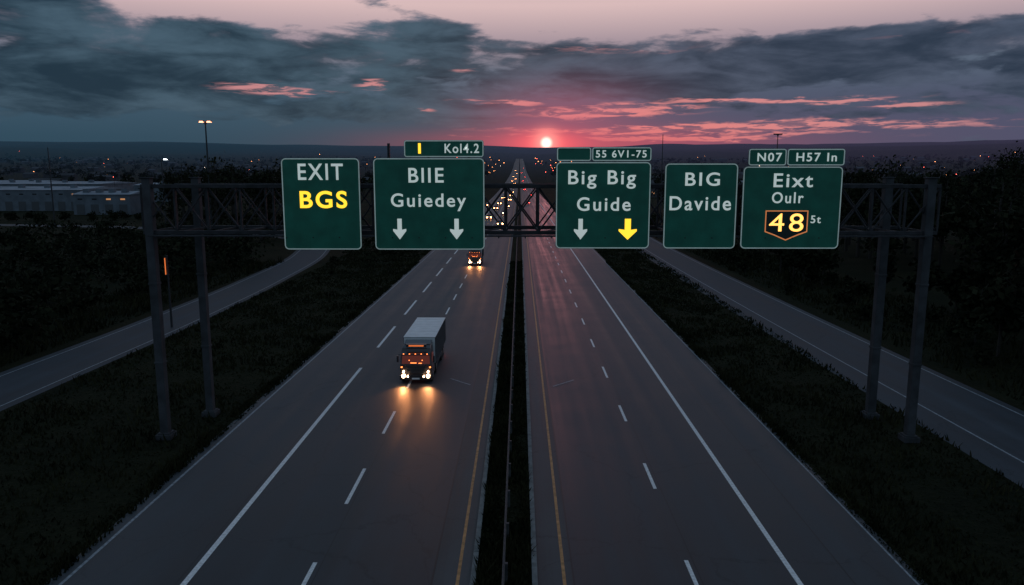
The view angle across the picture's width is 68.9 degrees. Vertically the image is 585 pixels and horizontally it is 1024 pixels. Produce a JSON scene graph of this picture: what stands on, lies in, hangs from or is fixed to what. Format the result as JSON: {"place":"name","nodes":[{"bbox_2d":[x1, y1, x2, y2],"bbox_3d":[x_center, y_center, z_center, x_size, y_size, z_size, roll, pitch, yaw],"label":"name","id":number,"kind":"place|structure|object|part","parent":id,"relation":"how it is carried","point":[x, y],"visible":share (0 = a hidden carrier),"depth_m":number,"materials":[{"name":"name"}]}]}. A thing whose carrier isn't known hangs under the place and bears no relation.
{"place":"outdoors","nodes":[
{"label":"outdoors","id":0,"kind":"place"},
{"bbox_2d":[0,179,56,181],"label":"warehouse","id":1,"kind":"structure","parent":0,"point":[25,180],"depth_m":426.22,"materials":[{"name":"paint"}]},
{"bbox_2d":[0,185,125,210],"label":"warehouse","id":2,"kind":"structure","parent":0,"point":[24,198],"depth_m":288.04,"materials":[{"name":"paint"}]},
{"bbox_2d":[5,194,73,209],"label":"doors and windows","id":3,"kind":"structure","parent":2,"relation":"in","point":[9,205],"depth_m":288.09,"materials":[{"name":"grey"}]},
{"bbox_2d":[0,180,139,190],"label":"warehouse","id":4,"kind":"structure","parent":0,"point":[126,185],"depth_m":384.29,"materials":[{"name":"paint"}]},
{"bbox_2d":[71,189,140,214],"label":"warehouse","id":5,"kind":"structure","parent":0,"point":[97,201],"depth_m":260.99,"materials":[{"name":"paint"}]},
{"bbox_2d":[76,198,127,213],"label":"doors and windows","id":6,"kind":"structure","parent":5,"relation":"in","point":[80,207],"depth_m":260.97,"materials":[{"name":"grey"}]},
{"bbox_2d":[0,224,329,410],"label":"ramp road","id":7,"kind":"structure","parent":0,"point":[23,382],"depth_m":63.62,"materials":[{"name":"grey asphalt"}]},
{"bbox_2d":[164,255,172,326],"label":"street lamp","id":8,"kind":"object","parent":7,"relation":"on","point":[170,306],"visible":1,"depth_m":68.56,"materials":[{"name":"grey metal"}]},
{"bbox_2d":[0,139,1023,584],"bbox_3d":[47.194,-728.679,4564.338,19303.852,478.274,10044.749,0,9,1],"label":"ground","id":9,"kind":"structure","parent":0,"point":[854,267],"depth_m":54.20,"materials":[{"name":"green plant"}]},
{"bbox_2d":[47,147,54,224],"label":"street lamp","id":10,"kind":"object","parent":9,"relation":"on","point":[51,187],"visible":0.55,"depth_m":199.27,"materials":[{"name":"grey metal"}]},
{"bbox_2d":[161,159,166,223],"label":"street lamp","id":11,"kind":"object","parent":9,"relation":"on","point":[163,189],"visible":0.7,"depth_m":198.86,"materials":[{"name":"grey metal"}]},
{"bbox_2d":[134,181,204,201],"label":"warehouse","id":12,"kind":"structure","parent":9,"relation":"on","point":[136,187],"depth_m":377.59,"materials":[{"name":"paint"}]},
{"bbox_2d":[198,121,212,223],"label":"street lamp","id":13,"kind":"object","parent":9,"relation":"on","point":[206,122],"visible":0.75,"depth_m":148.08,"materials":[{"name":"grey metal"}]},
{"bbox_2d":[46,159,518,584],"bbox_3d":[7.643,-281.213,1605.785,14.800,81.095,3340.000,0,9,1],"label":"highway","id":14,"kind":"structure","parent":9,"relation":"on","point":[346,455],"depth_m":35.47,"materials":[{"name":"grey asphalt"}]},
{"bbox_2d":[397,317,445,379],"bbox_3d":[-6.453,4.069,54.921,2.570,2.768,9.420,0,9,1],"label":"truck","id":15,"kind":"object","parent":14,"relation":"on","point":[422,352],"visible":1,"depth_m":51.27,"materials":[{"name":"grey paint"}]},
{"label":"windows","id":16,"kind":"part","parent":15,"relation":"part of","materials":[{"name":"red"}]},
{"bbox_2d":[467,249,483,264],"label":"truck","id":17,"kind":"object","parent":14,"relation":"on","point":[475,256],"visible":0.72,"depth_m":115.67,"materials":[{"name":"orange paint"}]},
{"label":"windows","id":18,"kind":"part","parent":17,"relation":"part of","materials":[{"name":"red"}]},
{"bbox_2d":[0,207,1005,363],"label":"bushes","id":19,"kind":"object","parent":9,"relation":"on","point":[34,287],"visible":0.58,"depth_m":92.94,"materials":[{"name":"green plant"}]},
{"bbox_2d":[470,209,537,584],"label":"median kerb","id":20,"kind":"structure","parent":9,"relation":"on","point":[533,535],"depth_m":36.05,"materials":[{"name":"concrete"}]},
{"bbox_2d":[0,151,1019,197],"bbox_3d":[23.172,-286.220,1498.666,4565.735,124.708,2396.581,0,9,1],"label":"distant trees","id":21,"kind":"object","parent":9,"relation":"on","point":[124,177],"visible":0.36,"depth_m":1342.64,"materials":[{"name":"green plant"}]},
{"bbox_2d":[502,203,518,584],"bbox_3d":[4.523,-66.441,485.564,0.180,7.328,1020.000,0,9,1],"label":"median guardrail","id":22,"kind":"object","parent":9,"relation":"on","point":[506,534],"visible":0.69,"depth_m":36.12,"materials":[{"name":"metal"}]},
{"bbox_2d":[0,154,1022,199],"bbox_3d":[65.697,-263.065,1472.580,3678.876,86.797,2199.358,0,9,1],"label":"distant town","id":23,"kind":"object","parent":9,"relation":"on","point":[64,176],"visible":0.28,"depth_m":1386.67,"materials":[{"name":"grey"}]},
{"bbox_2d":[34,154,988,186],"bbox_3d":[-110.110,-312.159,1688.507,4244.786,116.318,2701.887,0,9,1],"label":"distant street lamps","id":24,"kind":"object","parent":9,"relation":"on","point":[492,174],"visible":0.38,"depth_m":1362.46,"materials":[{"name":"grey metal"}]},
{"bbox_2d":[139,177,941,442],"bbox_3d":[1.358,0.747,40.529,40.600,13.845,4.950,0,9,1],"label":"sign gantry","id":25,"kind":"object","parent":9,"relation":"on","point":[883,234],"visible":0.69,"depth_m":38.86,"materials":[{"name":"metal"}]},
{"bbox_2d":[281,158,361,249],"bbox_3d":[-9.514,-4.457,37.636,3.900,4.550,0.648,0,9,1],"label":"highway sign","id":26,"kind":"object","parent":25,"relation":"attached to","point":[321,197],"visible":1,"depth_m":37.33,"materials":[{"name":"green metal"}]},
{"bbox_2d":[373,140,484,249],"bbox_3d":[-4.124,-4.878,37.514,5.520,5.420,0.648,0,9,1],"label":"highway sign","id":27,"kind":"object","parent":25,"relation":"attached to","point":[432,203],"visible":1,"depth_m":37.23,"materials":[{"name":"green metal"}]},
{"bbox_2d":[555,147,651,248],"bbox_3d":[4.535,-4.731,37.448,4.690,5.010,0.648,0,9,1],"label":"highway sign","id":28,"kind":"object","parent":25,"relation":"attached to","point":[597,203],"visible":1,"depth_m":37.15,"materials":[{"name":"green metal"}]},
{"bbox_2d":[663,163,737,248],"bbox_3d":[9.375,-4.333,37.461,3.600,4.220,0.648,0,9,1],"label":"highway sign","id":29,"kind":"object","parent":25,"relation":"attached to","point":[700,203],"visible":1,"depth_m":37.15,"materials":[{"name":"green metal"}]},
{"bbox_2d":[740,149,844,248],"bbox_3d":[13.905,-4.677,37.359,4.940,4.930,0.648,0,9,1],"label":"highway sign","id":30,"kind":"object","parent":25,"relation":"attached to","point":[798,198],"visible":1,"depth_m":37.06,"materials":[{"name":"green metal"}]},
{"bbox_2d":[660,139,662,224],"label":"street lamp","id":31,"kind":"object","parent":9,"relation":"on","point":[661,178],"visible":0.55,"depth_m":197.16,"materials":[{"name":"grey metal"}]},
{"bbox_2d":[520,159,926,584],"bbox_3d":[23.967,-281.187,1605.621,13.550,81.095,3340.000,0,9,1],"label":"highway","id":32,"kind":"structure","parent":9,"relation":"on","point":[662,453],"depth_m":36.08,"materials":[{"name":"grey asphalt"}]},
{"bbox_2d":[774,133,782,148],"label":"street lamp","id":33,"kind":"object","parent":9,"relation":"on","point":[777,134],"visible":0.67,"depth_m":195.12,"materials":[{"name":"grey metal"}]},
{"bbox_2d":[653,141,1023,358],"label":"tree row","id":34,"kind":"object","parent":9,"relation":"on","point":[986,210],"visible":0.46,"depth_m":90.58,"materials":[{"name":"green plant"}]},
{"bbox_2d":[0,0,1023,146],"label":"sky","id":35,"kind":"structure","parent":0,"point":[511,73],"materials":[{"name":"grey"}]},
{"bbox_2d":[637,237,1023,487],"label":"ramp road","id":36,"kind":"structure","parent":0,"point":[986,430],"depth_m":52.82,"materials":[{"name":"grey asphalt"}]}
]}

